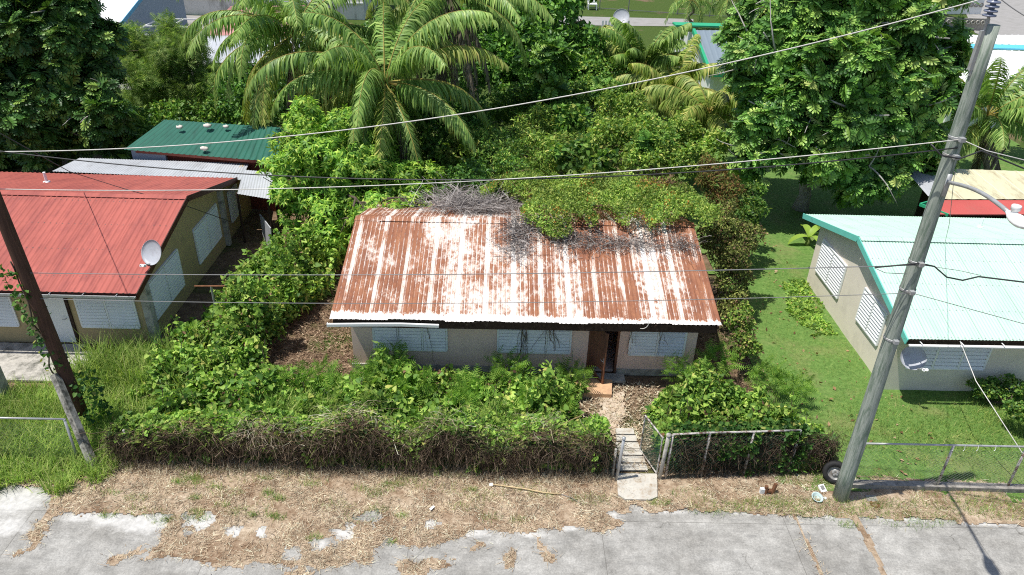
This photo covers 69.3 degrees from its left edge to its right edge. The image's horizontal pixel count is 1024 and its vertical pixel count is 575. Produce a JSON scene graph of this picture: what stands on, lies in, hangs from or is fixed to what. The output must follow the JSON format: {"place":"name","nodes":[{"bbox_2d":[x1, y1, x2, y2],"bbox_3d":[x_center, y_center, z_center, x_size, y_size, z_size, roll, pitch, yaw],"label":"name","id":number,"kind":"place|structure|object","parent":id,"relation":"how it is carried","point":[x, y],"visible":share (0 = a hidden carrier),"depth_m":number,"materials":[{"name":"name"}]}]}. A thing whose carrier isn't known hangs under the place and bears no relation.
{"place":"outdoors","nodes":[
{"label":"outdoors","id":0,"kind":"place"},
{"bbox_2d":[120,15,228,89],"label":"concrete yard","id":1,"kind":"structure","parent":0,"point":[191,17],"depth_m":70.90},
{"bbox_2d":[98,0,187,40],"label":"white roof house","id":2,"kind":"structure","parent":1,"relation":"on","point":[127,10],"depth_m":58.01,"materials":[{"name":"paint"}]},
{"bbox_2d":[204,5,303,92],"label":"striped roof house","id":3,"kind":"structure","parent":0,"point":[213,44],"depth_m":49.91,"materials":[{"name":"grey metal"}]},
{"bbox_2d":[184,0,377,19],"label":"stained wall building","id":4,"kind":"structure","parent":0,"point":[204,7],"depth_m":73.10,"materials":[{"name":"white paint"}]},
{"bbox_2d":[0,461,1023,574],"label":"road","id":5,"kind":"structure","parent":0,"point":[684,541],"depth_m":17.53,"materials":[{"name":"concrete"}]},
{"bbox_2d":[0,456,1023,574],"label":"grass verge","id":6,"kind":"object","parent":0,"point":[565,513],"depth_m":18.56,"materials":[{"name":"plant"}]},
{"bbox_2d":[72,400,636,495],"bbox_3d":[-3.938,4.006,19.355,14.470,2.108,2.339,1,30,-1],"label":"dead vine hedge","id":7,"kind":"object","parent":6,"relation":"on","point":[447,433],"visible":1,"depth_m":19.18,"materials":[{"name":"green plant"}]},
{"bbox_2d":[98,458,1023,543],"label":"verge grass","id":8,"kind":"structure","parent":6,"relation":"on","point":[387,483],"depth_m":18.77,"materials":[{"name":"plant"}]},
{"bbox_2d":[617,474,656,500],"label":"entrance slab","id":9,"kind":"structure","parent":6,"relation":"on","point":[644,486],"depth_m":19.17,"materials":[{"name":"concrete"}]},
{"bbox_2d":[664,429,801,478],"bbox_3d":[5.740,4.363,19.347,3.433,1.586,0.100,-1,30,-5],"label":"chain link fence","id":10,"kind":"object","parent":6,"relation":"on","point":[707,450],"visible":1,"depth_m":19.12,"materials":[{"name":"grey metal"}]},
{"bbox_2d":[653,416,850,479],"bbox_3d":[6.470,4.352,19.633,5.663,1.832,0.953,-1,30,-5],"label":"green hedge","id":11,"kind":"object","parent":6,"relation":"on","point":[809,438],"visible":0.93,"depth_m":19.38,"materials":[{"name":"green plant"}]},
{"bbox_2d":[822,460,841,484],"bbox_3d":[8.523,4.873,19.551,0.626,0.625,0.384,12,31,18],"label":"car wheel","id":12,"kind":"object","parent":6,"relation":"on","point":[831,470],"visible":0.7,"depth_m":19.52,"materials":[{"name":"rubber"}]},
{"bbox_2d":[832,0,1000,502],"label":"utility pole","id":13,"kind":"object","parent":6,"relation":"on","point":[982,51],"visible":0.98,"depth_m":15.55,"materials":[{"name":"grey wood"}]},
{"bbox_2d":[40,293,907,303],"bbox_3d":[-1.728,0.193,17.114,20.629,1.991,0.016,4,30,4],"label":"overhead wire","id":14,"kind":"object","parent":13,"relation":"attached to","point":[497,302],"visible":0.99,"depth_m":17.16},
{"bbox_2d":[0,147,957,179],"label":"overhead wire","id":15,"kind":"object","parent":13,"relation":"attached to","point":[489,179],"visible":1,"depth_m":15.54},
{"bbox_2d":[40,264,918,274],"bbox_3d":[-1.712,-0.416,16.765,20.619,1.953,0.020,4,30,4],"label":"overhead wire","id":16,"kind":"object","parent":13,"relation":"attached to","point":[488,273],"visible":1,"depth_m":16.62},
{"bbox_2d":[4,139,957,190],"bbox_3d":[-1.661,-2.547,15.566,20.577,2.471,0.020,4,30,4],"label":"overhead wire","id":17,"kind":"object","parent":13,"relation":"attached to","point":[495,179],"visible":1,"depth_m":15.55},
{"bbox_2d":[6,0,978,151],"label":"overhead wire","id":18,"kind":"object","parent":13,"relation":"attached to","point":[516,104],"visible":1,"depth_m":14.79,"materials":[{"name":"metal"}]},
{"bbox_2d":[941,174,1023,228],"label":"street lamp","id":19,"kind":"object","parent":13,"relation":"attached to","point":[1014,217],"visible":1,"depth_m":12.67,"materials":[{"name":"metal"}]},
{"bbox_2d":[852,479,1023,492],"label":"kerb wall","id":20,"kind":"structure","parent":6,"relation":"on","point":[926,485],"depth_m":19.42,"materials":[{"name":"concrete"}]},
{"bbox_2d":[855,442,1023,485],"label":"chain link fence","id":21,"kind":"object","parent":20,"relation":"on","point":[944,467],"visible":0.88,"depth_m":19.00,"materials":[{"name":"metal"}]},
{"bbox_2d":[0,0,1023,473],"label":"ground","id":22,"kind":"structure","parent":0,"point":[232,256],"depth_m":28.28,"materials":[{"name":"soil"}]},
{"bbox_2d":[0,417,77,461],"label":"chain link fence","id":23,"kind":"object","parent":22,"relation":"on","point":[68,432],"visible":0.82,"depth_m":18.89,"materials":[{"name":"metal"}]},
{"bbox_2d":[0,342,89,382],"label":"yard slab","id":24,"kind":"structure","parent":22,"relation":"on","point":[18,360],"depth_m":23.16,"materials":[{"name":"concrete"}]},
{"bbox_2d":[0,192,99,472],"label":"utility pole","id":25,"kind":"object","parent":22,"relation":"on","point":[62,378],"visible":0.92,"depth_m":18.81,"materials":[{"name":"brown wood"}]},
{"bbox_2d":[0,261,113,427],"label":"climbing vine","id":26,"kind":"object","parent":25,"relation":"attached to","point":[102,405],"visible":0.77,"depth_m":19.36,"materials":[{"name":"green plant"}]},
{"bbox_2d":[0,0,145,172],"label":"breadfruit tree","id":27,"kind":"object","parent":22,"relation":"on","point":[63,74],"visible":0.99,"depth_m":33.45,"materials":[{"name":"green plant"}]},
{"bbox_2d":[0,337,185,502],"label":"tall grass","id":28,"kind":"structure","parent":22,"relation":"on","point":[50,404],"depth_m":20.12,"materials":[{"name":"plant"}]},
{"bbox_2d":[44,317,203,396],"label":"tall grass","id":29,"kind":"structure","parent":22,"relation":"on","point":[118,352],"depth_m":22.53,"materials":[{"name":"plant"}]},
{"bbox_2d":[0,164,251,344],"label":"red roof house","id":30,"kind":"structure","parent":22,"relation":"on","point":[106,234],"depth_m":24.56,"materials":[{"name":"metal"}]},
{"bbox_2d":[0,290,19,326],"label":"window","id":31,"kind":"structure","parent":30,"relation":"in","point":[8,316],"depth_m":23.53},
{"bbox_2d":[44,291,76,341],"bbox_3d":[-14.515,0.924,23.552,0.840,1.970,0.122,1,30,-1],"label":"door","id":32,"kind":"structure","parent":30,"relation":"in","point":[59,315],"depth_m":23.61,"materials":[{"name":"white paint"}]},
{"bbox_2d":[73,292,140,328],"bbox_3d":[-12.838,0.720,23.472,1.880,1.345,0.069,1,30,-1],"label":"window","id":33,"kind":"structure","parent":30,"relation":"in","point":[91,313],"depth_m":23.52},
{"bbox_2d":[139,240,161,266],"bbox_3d":[-11.319,-1.040,23.078,0.714,0.785,0.720,-19,36,-32],"label":"satellite dish","id":34,"kind":"object","parent":30,"relation":"attached to","point":[151,252],"visible":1,"depth_m":23.18,"materials":[{"name":"grey paint"}]},
{"bbox_2d":[148,249,184,319],"bbox_3d":[-11.648,-0.127,25.039,0.069,1.445,2.460,1,30,-1],"label":"window","id":35,"kind":"structure","parent":30,"relation":"in","point":[162,287],"depth_m":24.99,"materials":[{"name":"glass"}]},
{"bbox_2d":[192,203,221,264],"bbox_3d":[-11.660,-2.082,28.448,0.069,1.445,2.460,1,30,-1],"label":"window","id":36,"kind":"structure","parent":30,"relation":"in","point":[207,232],"depth_m":28.32,"materials":[{"name":"glass"}]},
{"bbox_2d":[120,103,152,152],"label":"understory shrub","id":37,"kind":"object","parent":22,"relation":"on","point":[130,139],"visible":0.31,"depth_m":38.20,"materials":[{"name":"green plant"}]},
{"bbox_2d":[53,158,248,179],"bbox_3d":[-15.133,-4.138,32.090,7.840,2.380,2.286,1,30,-1],"label":"lean to shed","id":38,"kind":"object","parent":22,"relation":"on","point":[80,167],"visible":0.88,"depth_m":31.54,"materials":[{"name":"grey metal"}]},
{"bbox_2d":[116,7,228,122],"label":"feathery tree","id":39,"kind":"object","parent":22,"relation":"on","point":[154,63],"visible":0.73,"depth_m":42.28,"materials":[{"name":"green plant"}]},
{"bbox_2d":[132,95,242,127],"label":"wild shrub","id":40,"kind":"object","parent":22,"relation":"on","point":[177,106],"visible":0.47,"depth_m":41.13,"materials":[{"name":"green plant"}]},
{"bbox_2d":[124,119,283,210],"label":"green roof shed","id":41,"kind":"structure","parent":22,"relation":"on","point":[166,132],"depth_m":33.09,"materials":[{"name":"metal"}]},
{"bbox_2d":[126,218,347,405],"bbox_3d":[-8.762,-0.201,25.072,4.119,3.415,10.589,5,30,5],"label":"vine thicket","id":42,"kind":"object","parent":22,"relation":"on","point":[288,267],"visible":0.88,"depth_m":23.50,"materials":[{"name":"green plant"}]},
{"bbox_2d":[204,70,280,126],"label":"wild shrub","id":43,"kind":"object","parent":22,"relation":"on","point":[237,102],"visible":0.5,"depth_m":39.86,"materials":[{"name":"green plant"}]},
{"bbox_2d":[236,170,279,241],"bbox_3d":[-10.552,-3.283,30.873,1.387,2.375,2.963,-4,30,-11],"label":"zinc awning","id":44,"kind":"object","parent":22,"relation":"on","point":[260,182],"visible":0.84,"depth_m":30.21,"materials":[{"name":"grey metal"}]},
{"bbox_2d":[231,46,334,130],"bbox_3d":[-11.783,-11.256,42.351,7.065,4.911,7.697,-24,38,-37],"label":"understory shrub","id":45,"kind":"object","parent":22,"relation":"on","point":[241,85],"visible":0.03,"depth_m":39.80,"materials":[{"name":"green plant"}]},
{"bbox_2d":[178,0,409,131],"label":"coconut palm","id":46,"kind":"object","parent":22,"relation":"on","point":[254,32],"visible":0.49,"depth_m":33.92,"materials":[{"name":"green plant"}]},
{"bbox_2d":[242,274,356,395],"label":"leaf litter","id":47,"kind":"object","parent":22,"relation":"on","point":[306,338],"visible":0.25,"depth_m":24.51,"materials":[{"name":"plant"}]},
{"bbox_2d":[255,95,446,264],"bbox_3d":[-6.608,-4.487,29.961,7.869,5.964,8.827,1,30,-1],"label":"mango tree","id":48,"kind":"object","parent":22,"relation":"on","point":[342,207],"visible":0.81,"depth_m":29.07,"materials":[{"name":"green plant"}]},
{"bbox_2d":[136,338,604,475],"bbox_3d":[-3.920,2.943,20.892,13.038,2.402,4.951,1,30,-1],"label":"vine thicket","id":49,"kind":"object","parent":22,"relation":"on","point":[508,396],"visible":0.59,"depth_m":21.12,"materials":[{"name":"green plant"}]},
{"bbox_2d":[243,0,508,200],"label":"coconut palm","id":50,"kind":"object","parent":22,"relation":"on","point":[410,58],"visible":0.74,"depth_m":31.52,"materials":[{"name":"green plant"}]},
{"bbox_2d":[389,112,446,178],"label":"understory shrub","id":51,"kind":"object","parent":22,"relation":"on","point":[427,144],"visible":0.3,"depth_m":33.90,"materials":[{"name":"green plant"}]},
{"bbox_2d":[351,13,492,94],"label":"understory shrub","id":52,"kind":"object","parent":22,"relation":"on","point":[434,70],"visible":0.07,"depth_m":44.06,"materials":[{"name":"green plant"}]},
{"bbox_2d":[422,126,481,185],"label":"wild shrub","id":53,"kind":"object","parent":22,"relation":"on","point":[455,153],"visible":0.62,"depth_m":33.72,"materials":[{"name":"green plant"}]},
{"bbox_2d":[365,0,554,149],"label":"coconut palm","id":54,"kind":"object","parent":22,"relation":"on","point":[506,23],"visible":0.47,"depth_m":36.71,"materials":[{"name":"green plant"}]},
{"bbox_2d":[414,80,509,160],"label":"understory shrub","id":55,"kind":"object","parent":22,"relation":"on","point":[469,118],"visible":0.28,"depth_m":38.05,"materials":[{"name":"green plant"}]},
{"bbox_2d":[430,156,500,200],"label":"understory shrub","id":56,"kind":"object","parent":22,"relation":"on","point":[465,171],"visible":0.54,"depth_m":30.95,"materials":[{"name":"green plant"}]},
{"bbox_2d":[447,2,501,108],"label":"understory shrub","id":57,"kind":"object","parent":22,"relation":"on","point":[482,83],"visible":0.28,"depth_m":44.44,"materials":[{"name":"green plant"}]},
{"bbox_2d":[470,120,536,197],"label":"wild shrub","id":58,"kind":"object","parent":22,"relation":"on","point":[502,158],"visible":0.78,"depth_m":33.84,"materials":[{"name":"green plant"}]},
{"bbox_2d":[327,201,721,383],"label":"abandoned house","id":59,"kind":"structure","parent":22,"relation":"on","point":[474,325],"depth_m":22.88,"materials":[{"name":"pink paint"}]},
{"bbox_2d":[372,319,447,351],"bbox_3d":[-3.127,1.410,22.717,2.300,1.265,0.069,1,30,-1],"label":"window","id":60,"kind":"structure","parent":59,"relation":"in","point":[415,339],"depth_m":22.79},
{"bbox_2d":[376,172,548,267],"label":"dead branches","id":61,"kind":"object","parent":59,"relation":"on","point":[453,201],"visible":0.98,"depth_m":25.68,"materials":[{"name":"wood"}]},
{"bbox_2d":[497,329,571,354],"bbox_3d":[0.692,1.500,22.783,2.300,1.265,0.069,1,30,-1],"label":"window","id":62,"kind":"structure","parent":59,"relation":"in","point":[509,338],"depth_m":22.86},
{"bbox_2d":[588,331,608,383],"bbox_3d":[2.604,2.059,22.680,0.102,1.976,0.805,-14,33,-25],"label":"door","id":63,"kind":"structure","parent":59,"relation":"in","point":[599,339],"depth_m":22.60,"materials":[{"name":"brown wood"}]},
{"bbox_2d":[479,167,724,239],"bbox_3d":[2.866,-3.104,26.833,8.219,2.416,6.970,1,30,-1],"label":"roof creeper","id":64,"kind":"object","parent":59,"relation":"on","point":[547,194],"visible":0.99,"depth_m":25.14,"materials":[{"name":"green plant"}]},
{"bbox_2d":[531,221,710,264],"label":"dead branches","id":65,"kind":"object","parent":59,"relation":"on","point":[683,244],"visible":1,"depth_m":23.84,"materials":[{"name":"wood"}]},
{"bbox_2d":[627,332,687,356],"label":"window","id":66,"kind":"structure","parent":59,"relation":"in","point":[647,344],"depth_m":22.93,"materials":[{"name":"glass"}]},
{"bbox_2d":[483,76,597,134],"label":"understory shrub","id":67,"kind":"object","parent":22,"relation":"on","point":[501,99],"visible":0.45,"depth_m":41.69,"materials":[{"name":"green plant"}]},
{"bbox_2d":[475,0,610,101],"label":"almond tree","id":68,"kind":"object","parent":22,"relation":"on","point":[527,30],"visible":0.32,"depth_m":44.56,"materials":[{"name":"green plant"}]},
{"bbox_2d":[487,39,598,126],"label":"understory shrub","id":69,"kind":"object","parent":22,"relation":"on","point":[510,72],"visible":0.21,"depth_m":44.24,"materials":[{"name":"green plant"}]},
{"bbox_2d":[509,35,580,137],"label":"breadfruit sapling","id":70,"kind":"object","parent":22,"relation":"on","point":[551,62],"visible":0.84,"depth_m":40.01,"materials":[{"name":"green plant"}]},
{"bbox_2d":[509,102,583,181],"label":"wild shrub","id":71,"kind":"object","parent":22,"relation":"on","point":[540,140],"visible":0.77,"depth_m":35.08,"materials":[{"name":"green plant"}]},
{"bbox_2d":[541,103,621,200],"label":"wild shrub","id":72,"kind":"object","parent":22,"relation":"on","point":[575,122],"visible":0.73,"depth_m":33.37,"materials":[{"name":"green plant"}]},
{"bbox_2d":[575,372,624,397],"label":"porch slab","id":73,"kind":"structure","parent":22,"relation":"on","point":[599,389],"depth_m":22.79,"materials":[{"name":"concrete"}]},
{"bbox_2d":[589,75,622,128],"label":"breadfruit sapling","id":74,"kind":"object","parent":22,"relation":"on","point":[604,82],"visible":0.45,"depth_m":41.59,"materials":[{"name":"green plant"}]},
{"bbox_2d":[572,45,642,114],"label":"understory shrub","id":75,"kind":"object","parent":22,"relation":"on","point":[585,62],"visible":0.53,"depth_m":43.73,"materials":[{"name":"green plant"}]},
{"bbox_2d":[567,380,665,471],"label":"leaf litter","id":76,"kind":"object","parent":22,"relation":"on","point":[626,413],"visible":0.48,"depth_m":21.98,"materials":[{"name":"plant"}]},
{"bbox_2d":[582,81,673,165],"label":"wild shrub","id":77,"kind":"object","parent":22,"relation":"on","point":[629,125],"visible":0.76,"depth_m":34.72,"materials":[{"name":"green plant"}]},
{"bbox_2d":[615,428,647,470],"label":"concrete steps","id":78,"kind":"structure","parent":22,"relation":"on","point":[637,457],"depth_m":20.29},
{"bbox_2d":[639,415,663,473],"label":"gate","id":79,"kind":"structure","parent":78,"relation":"on","point":[660,447],"depth_m":19.66,"materials":[{"name":"grey metal"}]},
{"bbox_2d":[588,17,692,108],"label":"coconut palm","id":80,"kind":"object","parent":22,"relation":"on","point":[626,37],"visible":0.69,"depth_m":43.70,"materials":[{"name":"green plant"}]},
{"bbox_2d":[627,128,666,202],"bbox_3d":[5.998,-5.285,33.747,1.942,4.070,1.430,1,30,-1],"label":"breadfruit sapling","id":81,"kind":"object","parent":22,"relation":"on","point":[643,140],"visible":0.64,"depth_m":32.76,"materials":[{"name":"green plant"}]},
{"bbox_2d":[616,114,712,182],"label":"wild shrub","id":82,"kind":"object","parent":22,"relation":"on","point":[679,154],"visible":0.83,"depth_m":32.45,"materials":[{"name":"green plant"}]},
{"bbox_2d":[664,0,723,28],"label":"coconut palm","id":83,"kind":"object","parent":22,"relation":"on","point":[691,4],"visible":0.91,"depth_m":73.32,"materials":[{"name":"green plant"}]},
{"bbox_2d":[695,200,767,317],"bbox_3d":[7.794,-0.822,25.962,2.570,4.198,3.432,1,30,-1],"label":"draped shrub","id":84,"kind":"object","parent":22,"relation":"on","point":[735,244],"visible":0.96,"depth_m":25.62,"materials":[{"name":"green plant"}]},
{"bbox_2d":[642,338,827,475],"bbox_3d":[6.381,3.068,21.292,5.527,2.380,4.949,1,30,-1],"label":"vine thicket","id":85,"kind":"object","parent":22,"relation":"on","point":[696,395],"visible":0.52,"depth_m":20.88,"materials":[{"name":"green plant"}]},
{"bbox_2d":[693,324,780,404],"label":"shrub","id":86,"kind":"object","parent":22,"relation":"on","point":[736,374],"visible":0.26,"depth_m":24.39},
{"bbox_2d":[721,300,764,360],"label":"weedy shrub","id":87,"kind":"object","parent":22,"relation":"on","point":[746,343],"visible":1,"depth_m":23.25,"materials":[{"name":"green plant"}]},
{"bbox_2d":[943,35,1023,127],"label":"white roof building","id":88,"kind":"structure","parent":22,"relation":"on","point":[1011,57],"depth_m":51.28,"materials":[{"name":"paint"}]},
{"bbox_2d":[598,391,625,433],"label":"path","id":89,"kind":"structure","parent":0,"point":[616,408],"depth_m":21.99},
{"bbox_2d":[559,16,692,25],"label":"back street","id":90,"kind":"structure","parent":0,"point":[637,21],"depth_m":77.42,"materials":[{"name":"asphalt"}]},
{"bbox_2d":[659,110,1023,502],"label":"lawn","id":91,"kind":"structure","parent":0,"point":[782,221],"depth_m":24.38,"materials":[{"name":"plant"}]},
{"bbox_2d":[614,34,725,125],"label":"coconut palm","id":92,"kind":"object","parent":91,"relation":"on","point":[688,64],"visible":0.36,"depth_m":42.25,"materials":[{"name":"green plant"}]},
{"bbox_2d":[641,75,742,155],"bbox_3d":[9.630,-8.279,38.511,6.112,4.988,5.968,8,30,11],"label":"coconut palm","id":93,"kind":"object","parent":91,"relation":"on","point":[722,102],"visible":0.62,"depth_m":37.64,"materials":[{"name":"green plant"}]},
{"bbox_2d":[672,22,729,91],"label":"green trim house","id":94,"kind":"structure","parent":91,"relation":"on","point":[711,52],"depth_m":52.13,"materials":[{"name":"white paint"}]},
{"bbox_2d":[673,102,732,171],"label":"understory shrub","id":95,"kind":"object","parent":91,"relation":"on","point":[708,140],"visible":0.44,"depth_m":34.96,"materials":[{"name":"green plant"}]},
{"bbox_2d":[694,152,745,248],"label":"croton shrub","id":96,"kind":"object","parent":91,"relation":"on","point":[711,179],"visible":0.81,"depth_m":29.38,"materials":[{"name":"green plant"}]},
{"bbox_2d":[723,179,770,241],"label":"green shrub","id":97,"kind":"object","parent":91,"relation":"on","point":[748,212],"visible":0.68,"depth_m":28.99,"materials":[{"name":"green plant"}]},
{"bbox_2d":[781,277,837,336],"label":"ground creeper","id":98,"kind":"object","parent":91,"relation":"on","point":[793,284],"visible":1,"depth_m":27.30,"materials":[{"name":"green plant"}]},
{"bbox_2d":[709,0,979,211],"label":"breadfruit tree","id":99,"kind":"object","parent":91,"relation":"on","point":[890,85],"visible":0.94,"depth_m":30.67,"materials":[{"name":"green plant"}]},
{"bbox_2d":[803,213,1023,391],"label":"mint roof house","id":100,"kind":"structure","parent":91,"relation":"on","point":[936,331],"depth_m":23.46,"materials":[{"name":"teal metal"}]},
{"bbox_2d":[815,239,846,298],"bbox_3d":[11.599,-0.700,27.016,0.069,1.345,2.210,1,30,-1],"label":"window","id":101,"kind":"structure","parent":100,"relation":"in","point":[833,278],"depth_m":26.92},
{"bbox_2d":[855,287,887,345],"bbox_3d":[11.612,0.931,23.991,0.069,1.245,1.680,1,30,-1],"label":"window","id":102,"kind":"structure","parent":100,"relation":"in","point":[871,315],"depth_m":23.91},
{"bbox_2d":[900,346,928,371],"bbox_3d":[11.835,2.091,21.950,0.707,0.685,1.083,1,30,-1],"label":"satellite dish","id":103,"kind":"object","parent":100,"relation":"attached to","point":[913,358],"visible":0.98,"depth_m":21.90,"materials":[{"name":"grey paint"}]},
{"bbox_2d":[904,347,992,370],"bbox_3d":[13.290,2.013,22.485,2.460,1.165,0.078,1,30,-1],"label":"window","id":104,"kind":"structure","parent":100,"relation":"in","point":[938,358],"depth_m":22.57,"materials":[{"name":"glass"}]},
{"bbox_2d":[813,394,1023,477],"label":"rough grass","id":105,"kind":"structure","parent":91,"relation":"on","point":[1002,414],"depth_m":21.57,"materials":[{"name":"plant"}]},
{"bbox_2d":[909,167,1023,216],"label":"yellow roof shed","id":106,"kind":"structure","parent":91,"relation":"on","point":[1000,184],"depth_m":32.03,"materials":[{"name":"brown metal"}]},
{"bbox_2d":[919,199,1023,218],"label":"flat roof shed","id":107,"kind":"structure","parent":91,"relation":"on","point":[975,208],"depth_m":30.01,"materials":[{"name":"red paint"}]},
{"bbox_2d":[938,57,1023,169],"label":"coconut palm","id":108,"kind":"object","parent":91,"relation":"on","point":[1009,116],"visible":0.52,"depth_m":35.75,"materials":[{"name":"green plant"}]},
{"bbox_2d":[964,373,1023,422],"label":"weedy shrub","id":109,"kind":"object","parent":91,"relation":"on","point":[991,388],"visible":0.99,"depth_m":22.39,"materials":[{"name":"green plant"}]},
{"bbox_2d":[966,0,1023,44],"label":"side street","id":110,"kind":"structure","parent":0,"point":[1009,20],"depth_m":86.27,"materials":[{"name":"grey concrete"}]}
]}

